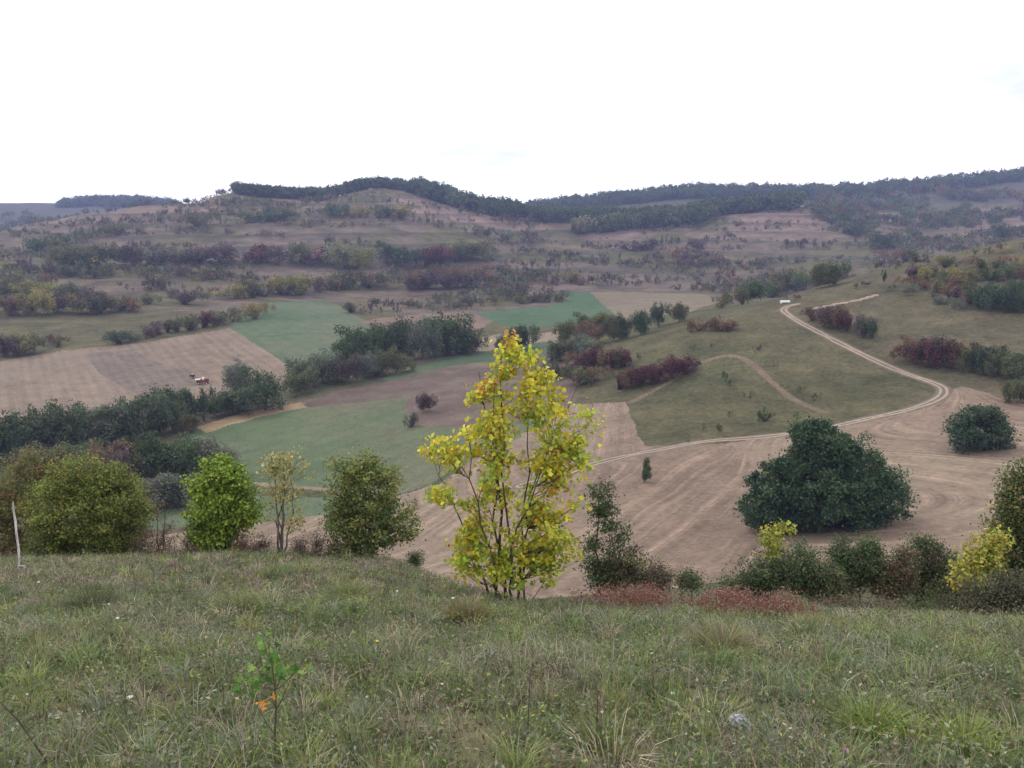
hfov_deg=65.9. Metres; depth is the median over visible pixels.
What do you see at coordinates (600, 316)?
tree
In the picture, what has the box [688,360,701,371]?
shrub
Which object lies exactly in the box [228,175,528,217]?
ridge wood
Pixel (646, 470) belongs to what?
tree
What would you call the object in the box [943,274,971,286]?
shrub
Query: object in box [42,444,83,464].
tree
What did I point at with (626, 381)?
shrub
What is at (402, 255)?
shrub
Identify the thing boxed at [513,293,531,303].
shrub
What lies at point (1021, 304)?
shrub
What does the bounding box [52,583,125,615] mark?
tussock
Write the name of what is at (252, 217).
shrub
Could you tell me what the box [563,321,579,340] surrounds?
tree
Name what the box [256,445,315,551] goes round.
tree
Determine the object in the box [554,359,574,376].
shrub
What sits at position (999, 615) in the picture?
dry stalks
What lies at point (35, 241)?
shrub
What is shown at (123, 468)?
bush
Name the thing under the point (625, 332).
tree
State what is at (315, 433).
green field
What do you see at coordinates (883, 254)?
shrub
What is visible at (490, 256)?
shrub
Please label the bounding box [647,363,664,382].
shrub
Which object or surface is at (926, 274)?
shrub
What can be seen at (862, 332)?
shrub
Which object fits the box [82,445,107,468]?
tree
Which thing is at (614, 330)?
tree
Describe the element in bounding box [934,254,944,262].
shrub
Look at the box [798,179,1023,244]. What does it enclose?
hollow wood
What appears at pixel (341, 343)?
tree
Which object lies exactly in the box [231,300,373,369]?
winter wheat field
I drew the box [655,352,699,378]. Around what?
shrub
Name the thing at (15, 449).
tree
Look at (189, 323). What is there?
shrub
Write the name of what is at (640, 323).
tree
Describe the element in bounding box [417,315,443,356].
tree
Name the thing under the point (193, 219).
shrub
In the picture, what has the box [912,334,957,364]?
shrub
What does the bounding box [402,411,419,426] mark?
shrub
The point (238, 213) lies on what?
shrub
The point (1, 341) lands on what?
shrub
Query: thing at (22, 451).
tree
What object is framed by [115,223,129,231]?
shrub
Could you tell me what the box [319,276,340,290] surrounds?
shrub
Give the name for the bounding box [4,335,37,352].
shrub
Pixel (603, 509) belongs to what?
tree
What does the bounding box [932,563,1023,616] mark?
bush
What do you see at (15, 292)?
shrub
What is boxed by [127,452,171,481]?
tree
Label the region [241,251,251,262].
shrub
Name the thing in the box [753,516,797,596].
sapling
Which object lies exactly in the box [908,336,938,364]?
shrub
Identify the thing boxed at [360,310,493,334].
fallow strip
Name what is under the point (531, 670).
dry stalk
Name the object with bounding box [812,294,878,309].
side track
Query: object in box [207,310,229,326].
shrub
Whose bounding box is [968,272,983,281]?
shrub
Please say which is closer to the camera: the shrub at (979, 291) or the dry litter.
the dry litter
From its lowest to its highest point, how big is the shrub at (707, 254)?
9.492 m
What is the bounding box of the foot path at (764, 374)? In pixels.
[627,354,828,412]
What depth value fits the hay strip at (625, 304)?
454.37 m
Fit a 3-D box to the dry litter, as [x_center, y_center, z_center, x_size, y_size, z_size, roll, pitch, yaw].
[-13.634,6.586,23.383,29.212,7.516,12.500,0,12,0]
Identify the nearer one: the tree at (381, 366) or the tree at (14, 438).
the tree at (14, 438)
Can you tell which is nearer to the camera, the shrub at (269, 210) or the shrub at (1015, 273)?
the shrub at (1015, 273)
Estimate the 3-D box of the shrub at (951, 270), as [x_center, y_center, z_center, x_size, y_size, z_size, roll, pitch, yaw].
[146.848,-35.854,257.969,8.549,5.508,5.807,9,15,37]
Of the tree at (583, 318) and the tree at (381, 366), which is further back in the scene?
the tree at (583, 318)
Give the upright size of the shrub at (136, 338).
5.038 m
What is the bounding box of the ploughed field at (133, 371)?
[83,349,203,395]
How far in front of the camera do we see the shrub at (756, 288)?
335.57 m
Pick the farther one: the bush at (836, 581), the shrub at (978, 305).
the shrub at (978, 305)
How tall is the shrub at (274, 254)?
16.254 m
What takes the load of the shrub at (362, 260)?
on the hillside ground at (844, 384)
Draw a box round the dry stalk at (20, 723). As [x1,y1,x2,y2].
[0,701,47,765]
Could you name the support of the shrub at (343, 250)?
on the hillside ground at (844, 384)
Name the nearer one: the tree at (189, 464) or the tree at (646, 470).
the tree at (646, 470)
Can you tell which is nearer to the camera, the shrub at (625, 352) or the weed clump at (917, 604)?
the weed clump at (917, 604)
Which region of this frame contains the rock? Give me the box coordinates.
[729,713,751,731]
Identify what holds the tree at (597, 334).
on the hillside ground at (844, 384)
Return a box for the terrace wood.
[511,188,806,234]
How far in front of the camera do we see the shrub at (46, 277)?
469.80 m
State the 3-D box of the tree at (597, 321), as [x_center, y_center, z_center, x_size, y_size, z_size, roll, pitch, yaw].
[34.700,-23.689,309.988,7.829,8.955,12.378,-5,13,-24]
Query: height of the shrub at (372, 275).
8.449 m
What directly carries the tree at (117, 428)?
on the hillside ground at (844, 384)
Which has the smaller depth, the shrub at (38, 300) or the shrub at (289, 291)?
the shrub at (38, 300)
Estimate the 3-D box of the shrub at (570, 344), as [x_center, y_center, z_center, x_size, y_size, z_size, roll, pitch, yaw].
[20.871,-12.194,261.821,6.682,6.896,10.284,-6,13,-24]
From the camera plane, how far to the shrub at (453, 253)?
626.90 m
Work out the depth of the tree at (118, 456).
155.53 m
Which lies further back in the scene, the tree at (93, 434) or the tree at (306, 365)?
the tree at (306, 365)
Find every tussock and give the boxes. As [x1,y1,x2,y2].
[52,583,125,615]
[72,619,142,644]
[208,592,266,616]
[314,579,373,600]
[437,592,499,626]
[676,614,776,658]
[788,612,854,626]
[804,680,933,747]
[921,697,1021,757]
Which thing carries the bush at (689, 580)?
on the hillside ground at (844, 384)
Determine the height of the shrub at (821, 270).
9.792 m
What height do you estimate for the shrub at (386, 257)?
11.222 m
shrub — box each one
[0,260,11,270]
[0,267,19,279]
[0,267,44,282]
[0,275,25,297]
[0,293,30,315]
[0,332,10,343]
[0,334,16,355]
[1,339,27,356]
[2,330,48,351]
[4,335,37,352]
[5,286,27,296]
[6,291,46,315]
[8,278,65,295]
[14,258,31,271]
[17,274,50,282]
[18,262,46,271]
[20,236,51,251]
[24,287,56,315]
[34,241,83,264]
[35,285,77,296]
[38,236,60,249]
[40,272,58,285]
[44,290,72,310]
[44,334,61,342]
[48,233,77,245]
[51,335,61,347]
[53,244,96,264]
[57,281,95,296]
[61,283,88,295]
[63,292,84,313]
[69,234,89,243]
[71,287,114,313]
[73,231,94,240]
[74,242,121,264]
[78,293,127,314]
[79,254,101,267]
[99,222,128,234]
[102,331,116,342]
[103,329,125,344]
[107,243,143,265]
[109,295,133,310]
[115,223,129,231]
[116,297,142,312]
[117,329,132,339]
[125,330,145,342]
[139,292,156,304]
[141,247,174,265]
[143,249,159,263]
[143,325,164,338]
[149,321,166,334]
[162,252,195,264]
[162,320,174,332]
[163,318,180,331]
[165,289,180,298]
[172,250,204,263]
[172,289,197,303]
[172,412,204,432]
[174,314,202,330]
[184,214,209,226]
[184,248,207,263]
[186,240,235,261]
[194,290,213,300]
[197,310,216,327]
[200,211,221,221]
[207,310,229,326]
[209,247,236,264]
[210,284,240,297]
[221,215,244,224]
[222,245,239,258]
[227,305,243,321]
[230,283,245,297]
[234,210,250,221]
[236,278,259,297]
[236,285,248,298]
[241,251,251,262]
[241,302,263,319]
[242,211,266,222]
[243,211,269,220]
[244,243,272,263]
[255,284,275,296]
[256,246,273,261]
[257,301,276,312]
[258,245,285,264]
[259,207,275,220]
[262,208,287,220]
[262,274,289,292]
[268,250,286,262]
[271,207,295,220]
[272,246,302,263]
[276,272,315,294]
[276,283,290,294]
[287,241,312,261]
[289,277,316,294]
[303,250,314,261]
[306,246,329,261]
[310,276,323,291]
[318,270,358,290]
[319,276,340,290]
[320,243,338,261]
[323,202,349,217]
[324,240,362,267]
[325,203,341,216]
[330,269,365,281]
[332,242,374,269]
[340,268,359,286]
[341,301,356,312]
[343,246,371,267]
[347,203,367,217]
[359,275,378,287]
[362,272,387,282]
[369,205,387,218]
[371,241,414,264]
[373,205,397,217]
[374,271,408,285]
[376,274,390,284]
[378,252,397,264]
[388,204,412,218]
[388,245,407,266]
[400,269,425,290]
[400,269,441,289]
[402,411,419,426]
[403,252,421,266]
[409,248,432,266]
[415,391,437,410]
[417,243,452,266]
[423,266,465,288]
[425,270,450,285]
[431,246,450,264]
[439,331,463,354]
[442,237,495,260]
[443,247,457,259]
[444,248,466,262]
[445,264,470,286]
[448,336,472,354]
[450,296,468,306]
[459,264,493,287]
[461,269,482,288]
[461,293,472,304]
[461,328,489,352]
[463,224,483,234]
[481,250,497,261]
[483,226,501,235]
[483,293,503,305]
[494,229,513,240]
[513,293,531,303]
[517,231,538,241]
[520,292,542,302]
[529,325,544,336]
[536,362,550,376]
[544,257,559,268]
[544,348,561,362]
[546,338,571,360]
[550,359,560,377]
[551,270,573,280]
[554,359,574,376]
[555,366,575,380]
[563,336,582,355]
[565,351,582,364]
[566,271,584,281]
[571,355,595,369]
[572,331,596,353]
[572,365,600,384]
[572,371,597,386]
[573,344,605,368]
[585,364,615,378]
[588,338,603,351]
[596,346,619,367]
[603,352,617,369]
[606,347,632,366]
[612,351,626,367]
[613,240,647,250]
[616,370,629,389]
[619,366,638,388]
[620,364,649,386]
[629,365,651,385]
[640,238,662,249]
[641,365,664,384]
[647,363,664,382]
[651,364,674,381]
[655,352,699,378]
[662,359,682,376]
[664,246,695,259]
[676,252,695,261]
[677,241,700,247]
[683,251,712,259]
[684,318,694,331]
[687,236,709,249]
[688,318,707,331]
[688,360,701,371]
[690,251,723,261]
[705,316,718,329]
[708,315,732,331]
[710,296,727,308]
[716,291,734,304]
[719,320,738,330]
[733,287,749,303]
[734,287,750,304]
[739,278,777,301]
[756,406,775,421]
[761,279,785,297]
[767,269,798,295]
[781,269,810,291]
[789,269,812,288]
[803,306,817,320]
[809,261,834,286]
[812,305,839,325]
[819,269,841,285]
[820,304,849,329]
[827,256,851,284]
[835,310,854,330]
[852,311,878,338]
[859,317,878,337]
[875,248,897,263]
[889,333,918,361]
[892,247,911,261]
[894,274,920,283]
[899,283,918,293]
[904,265,926,278]
[905,248,931,262]
[906,337,956,368]
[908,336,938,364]
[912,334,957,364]
[917,266,933,281]
[917,279,938,288]
[928,265,945,277]
[930,281,945,292]
[932,269,949,282]
[933,293,955,304]
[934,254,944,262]
[938,256,957,267]
[940,281,962,296]
[940,338,979,368]
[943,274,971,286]
[947,265,976,280]
[948,296,964,307]
[950,287,963,297]
[955,344,981,372]
[959,278,975,289]
[960,256,978,265]
[960,293,974,303]
[961,342,1006,375]
[962,268,979,278]
[963,280,1006,307]
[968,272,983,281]
[968,288,985,309]
[974,258,988,268]
[977,262,1002,281]
[979,275,1023,312]
[982,344,1012,376]
[986,222,1013,237]
[989,267,1006,280]
[990,281,1023,313]
[992,259,1005,267]
[993,347,1023,379]
[997,254,1018,263]
[997,262,1023,277]
[999,356,1023,379]
[999,376,1023,402]
[999,377,1023,402]
[1010,264,1023,278]
[1013,291,1023,313]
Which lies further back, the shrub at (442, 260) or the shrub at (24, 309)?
the shrub at (442, 260)
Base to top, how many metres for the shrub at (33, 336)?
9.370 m
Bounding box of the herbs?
[0,546,1023,767]
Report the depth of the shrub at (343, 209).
769.29 m
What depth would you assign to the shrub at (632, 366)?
212.86 m
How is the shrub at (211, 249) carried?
on the hillside ground at (844, 384)
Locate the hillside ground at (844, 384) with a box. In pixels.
[0,178,1023,767]
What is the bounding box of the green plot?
[145,496,341,528]
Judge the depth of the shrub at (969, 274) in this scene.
256.68 m
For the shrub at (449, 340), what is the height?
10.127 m
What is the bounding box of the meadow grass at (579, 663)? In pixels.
[0,550,1023,767]
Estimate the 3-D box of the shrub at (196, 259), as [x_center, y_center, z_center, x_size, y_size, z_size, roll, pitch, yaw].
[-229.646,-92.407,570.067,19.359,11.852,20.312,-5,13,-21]
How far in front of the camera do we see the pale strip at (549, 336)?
329.91 m
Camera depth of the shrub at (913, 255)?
302.45 m
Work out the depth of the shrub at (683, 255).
684.89 m
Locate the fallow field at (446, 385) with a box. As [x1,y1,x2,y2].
[304,352,583,426]
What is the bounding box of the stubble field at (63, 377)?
[0,328,289,421]
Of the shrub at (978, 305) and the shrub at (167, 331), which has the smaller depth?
the shrub at (978, 305)
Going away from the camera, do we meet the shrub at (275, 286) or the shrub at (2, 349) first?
the shrub at (2, 349)
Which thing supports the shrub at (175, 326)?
on the hillside ground at (844, 384)
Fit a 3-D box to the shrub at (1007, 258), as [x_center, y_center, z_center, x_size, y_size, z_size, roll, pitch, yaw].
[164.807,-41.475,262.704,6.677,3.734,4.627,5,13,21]
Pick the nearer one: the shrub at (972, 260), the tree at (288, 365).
the tree at (288, 365)
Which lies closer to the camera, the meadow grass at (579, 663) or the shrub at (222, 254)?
the meadow grass at (579, 663)
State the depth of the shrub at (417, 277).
533.39 m
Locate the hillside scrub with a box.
[0,187,1023,441]
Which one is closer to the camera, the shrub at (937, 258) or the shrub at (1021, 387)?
the shrub at (1021, 387)
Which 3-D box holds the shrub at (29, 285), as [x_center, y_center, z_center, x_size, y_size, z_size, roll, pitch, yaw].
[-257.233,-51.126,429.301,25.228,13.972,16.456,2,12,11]
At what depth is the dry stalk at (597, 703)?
4.94 m
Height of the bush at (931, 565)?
2.713 m
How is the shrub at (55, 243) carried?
on the hillside ground at (844, 384)
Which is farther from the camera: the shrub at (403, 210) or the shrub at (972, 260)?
the shrub at (403, 210)
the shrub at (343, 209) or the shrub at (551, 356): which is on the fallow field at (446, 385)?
the shrub at (551, 356)
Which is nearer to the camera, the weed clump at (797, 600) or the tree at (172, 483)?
the weed clump at (797, 600)
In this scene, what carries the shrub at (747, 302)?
on the hillside ground at (844, 384)
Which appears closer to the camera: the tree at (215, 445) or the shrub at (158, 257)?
the tree at (215, 445)
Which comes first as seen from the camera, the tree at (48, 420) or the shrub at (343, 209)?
the tree at (48, 420)
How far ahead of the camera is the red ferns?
16.96 m
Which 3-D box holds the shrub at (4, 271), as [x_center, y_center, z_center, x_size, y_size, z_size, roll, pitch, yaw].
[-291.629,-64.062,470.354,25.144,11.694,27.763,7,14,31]
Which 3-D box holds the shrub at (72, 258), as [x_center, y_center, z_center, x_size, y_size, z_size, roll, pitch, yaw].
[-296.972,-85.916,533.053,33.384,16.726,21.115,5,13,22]
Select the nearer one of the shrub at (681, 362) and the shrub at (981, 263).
the shrub at (681, 362)
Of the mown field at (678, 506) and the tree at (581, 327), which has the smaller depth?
the mown field at (678, 506)
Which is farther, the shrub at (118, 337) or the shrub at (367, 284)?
the shrub at (367, 284)
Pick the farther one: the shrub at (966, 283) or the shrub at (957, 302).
the shrub at (966, 283)
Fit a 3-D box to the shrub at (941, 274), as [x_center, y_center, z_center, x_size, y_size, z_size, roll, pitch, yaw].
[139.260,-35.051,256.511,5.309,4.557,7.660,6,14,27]
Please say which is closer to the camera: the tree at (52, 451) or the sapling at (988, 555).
the sapling at (988, 555)
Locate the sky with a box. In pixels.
[0,0,1023,203]
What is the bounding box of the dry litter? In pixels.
[0,548,530,602]
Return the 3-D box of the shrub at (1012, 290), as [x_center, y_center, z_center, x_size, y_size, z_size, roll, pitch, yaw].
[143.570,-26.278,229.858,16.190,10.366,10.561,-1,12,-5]
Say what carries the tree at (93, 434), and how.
on the hillside ground at (844, 384)
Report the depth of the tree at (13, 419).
179.14 m
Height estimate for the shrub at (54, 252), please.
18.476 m
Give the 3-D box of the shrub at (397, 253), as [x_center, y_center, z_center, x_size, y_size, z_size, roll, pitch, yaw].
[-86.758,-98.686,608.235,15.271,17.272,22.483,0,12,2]
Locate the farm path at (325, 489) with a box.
[195,478,431,497]
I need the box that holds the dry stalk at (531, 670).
[525,659,534,736]
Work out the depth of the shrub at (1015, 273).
249.55 m
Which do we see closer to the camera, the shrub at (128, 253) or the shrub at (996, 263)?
the shrub at (996, 263)
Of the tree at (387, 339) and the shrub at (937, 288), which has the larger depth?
the tree at (387, 339)
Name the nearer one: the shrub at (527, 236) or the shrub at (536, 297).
the shrub at (536, 297)
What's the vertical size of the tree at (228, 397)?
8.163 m
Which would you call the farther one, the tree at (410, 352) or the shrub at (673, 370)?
the tree at (410, 352)
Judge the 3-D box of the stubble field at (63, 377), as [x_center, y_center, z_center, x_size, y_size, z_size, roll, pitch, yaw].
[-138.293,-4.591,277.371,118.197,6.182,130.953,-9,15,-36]
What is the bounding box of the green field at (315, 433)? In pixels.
[185,397,543,494]
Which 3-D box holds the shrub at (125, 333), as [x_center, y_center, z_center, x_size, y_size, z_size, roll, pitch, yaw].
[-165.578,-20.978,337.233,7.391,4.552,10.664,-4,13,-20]
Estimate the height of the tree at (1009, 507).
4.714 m
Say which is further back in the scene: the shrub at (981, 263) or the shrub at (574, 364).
the shrub at (981, 263)
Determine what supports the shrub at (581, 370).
on the hillside ground at (844, 384)
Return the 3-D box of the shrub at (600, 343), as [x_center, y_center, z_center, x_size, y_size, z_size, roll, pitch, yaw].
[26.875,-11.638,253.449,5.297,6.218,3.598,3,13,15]
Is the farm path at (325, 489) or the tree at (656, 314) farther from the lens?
the tree at (656, 314)
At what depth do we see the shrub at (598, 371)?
222.18 m
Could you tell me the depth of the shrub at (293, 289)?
494.29 m
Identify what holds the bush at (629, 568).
on the hillside ground at (844, 384)
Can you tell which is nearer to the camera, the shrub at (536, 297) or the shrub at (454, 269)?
the shrub at (536, 297)
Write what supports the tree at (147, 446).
on the hillside ground at (844, 384)
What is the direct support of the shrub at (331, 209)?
on the hillside ground at (844, 384)
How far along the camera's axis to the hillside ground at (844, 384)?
271.46 m
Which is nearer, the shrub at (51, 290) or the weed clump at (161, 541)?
the weed clump at (161, 541)
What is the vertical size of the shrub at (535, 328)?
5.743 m
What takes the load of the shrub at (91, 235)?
on the hillside ground at (844, 384)
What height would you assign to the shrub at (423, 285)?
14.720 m
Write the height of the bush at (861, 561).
2.625 m
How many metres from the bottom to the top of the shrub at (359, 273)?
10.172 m
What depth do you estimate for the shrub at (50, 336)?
332.28 m
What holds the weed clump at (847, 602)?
on the hillside ground at (844, 384)
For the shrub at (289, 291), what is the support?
on the hillside ground at (844, 384)
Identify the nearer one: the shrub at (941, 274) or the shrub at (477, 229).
the shrub at (941, 274)
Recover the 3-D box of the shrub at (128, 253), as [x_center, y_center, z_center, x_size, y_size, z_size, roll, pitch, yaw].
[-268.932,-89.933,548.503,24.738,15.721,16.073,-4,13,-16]
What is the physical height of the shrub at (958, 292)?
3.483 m
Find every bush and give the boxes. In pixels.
[3,450,159,558]
[84,458,164,543]
[578,541,672,594]
[668,561,711,600]
[690,531,841,603]
[801,554,872,606]
[819,525,911,603]
[859,538,930,605]
[897,525,975,604]
[914,560,982,608]
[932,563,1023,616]
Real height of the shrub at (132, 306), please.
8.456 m
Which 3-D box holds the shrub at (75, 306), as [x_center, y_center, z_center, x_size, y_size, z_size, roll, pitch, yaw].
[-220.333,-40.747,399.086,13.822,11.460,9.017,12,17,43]
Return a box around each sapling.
[148,497,172,550]
[155,504,177,550]
[232,631,314,765]
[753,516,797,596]
[943,524,1020,595]
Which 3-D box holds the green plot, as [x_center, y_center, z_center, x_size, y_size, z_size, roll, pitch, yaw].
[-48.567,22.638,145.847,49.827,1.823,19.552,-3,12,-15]
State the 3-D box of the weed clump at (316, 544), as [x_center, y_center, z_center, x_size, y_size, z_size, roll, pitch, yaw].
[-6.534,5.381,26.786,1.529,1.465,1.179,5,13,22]
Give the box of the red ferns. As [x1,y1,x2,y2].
[568,579,825,618]
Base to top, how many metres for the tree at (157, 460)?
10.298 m
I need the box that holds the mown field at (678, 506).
[68,386,1023,598]
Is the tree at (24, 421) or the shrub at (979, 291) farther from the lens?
the shrub at (979, 291)
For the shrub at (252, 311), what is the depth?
377.91 m
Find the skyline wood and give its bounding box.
[525,166,1023,207]
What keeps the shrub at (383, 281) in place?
on the hillside ground at (844, 384)
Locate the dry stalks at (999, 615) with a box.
[0,543,1023,767]
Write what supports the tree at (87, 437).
on the hillside ground at (844, 384)
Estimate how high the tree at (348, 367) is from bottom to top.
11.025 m
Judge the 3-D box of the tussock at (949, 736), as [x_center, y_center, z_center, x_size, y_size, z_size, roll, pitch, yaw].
[3.046,2.339,5.275,0.735,0.357,0.830,0,12,0]
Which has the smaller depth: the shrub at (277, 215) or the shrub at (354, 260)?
the shrub at (354, 260)
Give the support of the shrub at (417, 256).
on the hillside ground at (844, 384)
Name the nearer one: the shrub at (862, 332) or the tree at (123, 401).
the tree at (123, 401)
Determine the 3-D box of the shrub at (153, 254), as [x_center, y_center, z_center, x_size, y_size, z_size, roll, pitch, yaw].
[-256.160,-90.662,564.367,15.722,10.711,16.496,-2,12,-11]
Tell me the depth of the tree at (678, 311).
281.21 m
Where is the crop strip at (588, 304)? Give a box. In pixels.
[474,292,615,326]
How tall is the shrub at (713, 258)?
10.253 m
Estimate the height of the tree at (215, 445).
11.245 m
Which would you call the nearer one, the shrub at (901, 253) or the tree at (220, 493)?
the tree at (220, 493)
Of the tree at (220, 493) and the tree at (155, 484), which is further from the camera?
the tree at (155, 484)
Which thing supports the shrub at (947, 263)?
on the hillside ground at (844, 384)
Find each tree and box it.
[0,410,50,459]
[0,415,34,453]
[0,446,72,557]
[1,405,45,451]
[1,440,47,475]
[9,446,42,479]
[13,440,86,475]
[22,398,78,448]
[27,407,81,449]
[41,399,96,447]
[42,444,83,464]
[49,435,105,464]
[54,406,95,443]
[60,404,115,445]
[67,438,133,471]
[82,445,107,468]
[83,407,113,446]
[88,403,155,445]
[92,402,142,444]
[95,439,134,474]
[95,440,149,484]
[111,395,140,439]
[126,394,166,435]
[126,430,170,481]
[126,437,199,481]
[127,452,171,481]
[134,389,176,433]
[135,472,183,507]
[136,383,176,432]
[143,476,172,501]
[148,384,188,428]
[148,471,198,506]
[159,388,191,433]
[162,430,202,479]
[165,468,197,507]
[168,436,208,477]
[174,450,269,553]
[180,387,201,417]
[190,435,228,473]
[196,384,218,421]
[206,388,256,414]
[207,397,229,417]
[212,443,243,468]
[221,355,252,394]
[233,365,291,414]
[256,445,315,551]
[278,368,319,396]
[283,356,330,385]
[292,357,320,387]
[306,345,340,381]
[313,356,344,383]
[314,445,426,558]
[326,351,366,384]
[329,324,374,361]
[331,336,358,359]
[343,320,384,355]
[354,350,380,376]
[364,323,389,352]
[366,347,386,376]
[368,322,396,351]
[371,355,385,375]
[373,342,399,375]
[384,316,418,356]
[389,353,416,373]
[399,323,419,359]
[402,323,444,358]
[415,308,477,355]
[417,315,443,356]
[417,328,607,602]
[493,327,517,349]
[507,323,541,349]
[552,318,576,341]
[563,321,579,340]
[570,320,595,337]
[573,311,593,330]
[574,476,634,591]
[584,322,605,343]
[588,312,607,332]
[591,311,619,333]
[602,310,625,340]
[602,315,633,339]
[628,309,652,334]
[641,457,651,481]
[649,301,668,326]
[664,301,689,321]
[732,415,920,535]
[869,231,901,247]
[881,270,886,281]
[939,401,1021,454]
[970,456,1023,583]
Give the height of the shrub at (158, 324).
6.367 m
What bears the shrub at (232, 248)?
on the hillside ground at (844, 384)
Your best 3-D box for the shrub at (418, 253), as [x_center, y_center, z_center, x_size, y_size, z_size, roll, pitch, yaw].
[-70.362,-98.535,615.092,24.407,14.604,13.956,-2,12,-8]
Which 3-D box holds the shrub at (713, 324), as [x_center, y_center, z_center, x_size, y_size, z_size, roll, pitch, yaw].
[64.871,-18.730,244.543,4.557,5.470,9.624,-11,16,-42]
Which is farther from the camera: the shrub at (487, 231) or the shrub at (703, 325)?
the shrub at (487, 231)
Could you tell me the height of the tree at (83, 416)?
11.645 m
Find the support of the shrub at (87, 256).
on the hillside ground at (844, 384)
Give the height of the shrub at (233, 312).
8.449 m
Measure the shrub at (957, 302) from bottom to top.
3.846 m
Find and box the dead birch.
[12,502,24,568]
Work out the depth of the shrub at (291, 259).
586.63 m
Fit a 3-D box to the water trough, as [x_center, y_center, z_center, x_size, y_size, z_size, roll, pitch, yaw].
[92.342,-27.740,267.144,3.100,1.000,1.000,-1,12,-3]
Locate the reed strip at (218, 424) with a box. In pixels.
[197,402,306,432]
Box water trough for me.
[780,300,789,303]
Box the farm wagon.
[195,377,212,384]
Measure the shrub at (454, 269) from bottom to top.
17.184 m
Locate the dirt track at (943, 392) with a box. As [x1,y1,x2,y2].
[512,303,952,489]
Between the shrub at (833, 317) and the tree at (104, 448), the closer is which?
the tree at (104, 448)
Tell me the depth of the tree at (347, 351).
273.98 m
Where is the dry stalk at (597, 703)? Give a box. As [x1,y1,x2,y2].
[591,682,604,757]
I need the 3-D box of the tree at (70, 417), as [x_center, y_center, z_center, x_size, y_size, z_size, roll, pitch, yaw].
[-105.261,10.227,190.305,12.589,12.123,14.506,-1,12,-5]
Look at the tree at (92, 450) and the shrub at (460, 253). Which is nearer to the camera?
the tree at (92, 450)
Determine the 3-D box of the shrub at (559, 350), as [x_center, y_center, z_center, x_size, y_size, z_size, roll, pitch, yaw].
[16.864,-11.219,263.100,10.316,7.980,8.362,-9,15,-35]
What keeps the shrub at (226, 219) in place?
on the hillside ground at (844, 384)
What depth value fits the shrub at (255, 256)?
579.30 m
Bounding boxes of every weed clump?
[23,542,63,556]
[124,524,162,554]
[142,519,181,554]
[169,523,199,554]
[226,528,253,552]
[244,529,276,551]
[286,534,310,556]
[301,525,338,556]
[321,541,349,558]
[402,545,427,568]
[643,558,683,590]
[779,591,811,607]
[808,586,867,610]
[851,589,906,611]
[897,590,951,613]
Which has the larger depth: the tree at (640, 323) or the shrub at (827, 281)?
the shrub at (827, 281)
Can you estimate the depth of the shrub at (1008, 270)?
252.27 m
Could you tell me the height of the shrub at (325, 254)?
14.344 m
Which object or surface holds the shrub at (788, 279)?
on the hillside ground at (844, 384)
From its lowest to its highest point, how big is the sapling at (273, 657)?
1.002 m
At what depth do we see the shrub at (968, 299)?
237.84 m
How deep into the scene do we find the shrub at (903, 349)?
204.96 m
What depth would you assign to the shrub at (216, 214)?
726.51 m
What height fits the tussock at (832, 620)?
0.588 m
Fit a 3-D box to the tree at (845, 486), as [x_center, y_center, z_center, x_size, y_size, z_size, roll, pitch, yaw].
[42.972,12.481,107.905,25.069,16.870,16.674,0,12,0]
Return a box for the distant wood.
[0,193,182,226]
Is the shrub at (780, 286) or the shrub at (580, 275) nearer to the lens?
the shrub at (780, 286)
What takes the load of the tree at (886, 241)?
on the hillside ground at (844, 384)
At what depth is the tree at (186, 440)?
158.66 m
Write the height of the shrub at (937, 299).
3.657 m
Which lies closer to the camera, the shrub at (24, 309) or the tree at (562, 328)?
the tree at (562, 328)
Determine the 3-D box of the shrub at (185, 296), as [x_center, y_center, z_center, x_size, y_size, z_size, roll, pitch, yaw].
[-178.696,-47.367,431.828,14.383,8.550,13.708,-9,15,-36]
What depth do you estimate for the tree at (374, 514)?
26.14 m
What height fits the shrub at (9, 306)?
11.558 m
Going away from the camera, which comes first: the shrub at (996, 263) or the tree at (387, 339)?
the shrub at (996, 263)
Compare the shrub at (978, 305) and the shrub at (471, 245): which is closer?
the shrub at (978, 305)
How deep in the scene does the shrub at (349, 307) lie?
408.35 m
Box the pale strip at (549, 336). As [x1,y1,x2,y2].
[468,331,559,352]
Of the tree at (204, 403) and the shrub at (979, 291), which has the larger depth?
the shrub at (979, 291)
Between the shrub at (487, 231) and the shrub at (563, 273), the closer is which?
the shrub at (563, 273)
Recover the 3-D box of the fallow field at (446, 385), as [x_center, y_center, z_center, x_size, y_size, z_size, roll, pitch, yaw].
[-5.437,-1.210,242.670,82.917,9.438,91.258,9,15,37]
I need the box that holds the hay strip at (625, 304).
[590,292,717,318]
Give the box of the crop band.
[381,340,566,380]
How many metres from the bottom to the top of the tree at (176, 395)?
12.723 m
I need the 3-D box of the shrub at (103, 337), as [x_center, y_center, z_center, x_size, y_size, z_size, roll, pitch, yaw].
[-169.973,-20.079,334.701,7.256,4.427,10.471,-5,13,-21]
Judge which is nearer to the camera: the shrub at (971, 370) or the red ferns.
the red ferns
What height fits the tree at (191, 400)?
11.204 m
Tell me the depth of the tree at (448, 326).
297.17 m

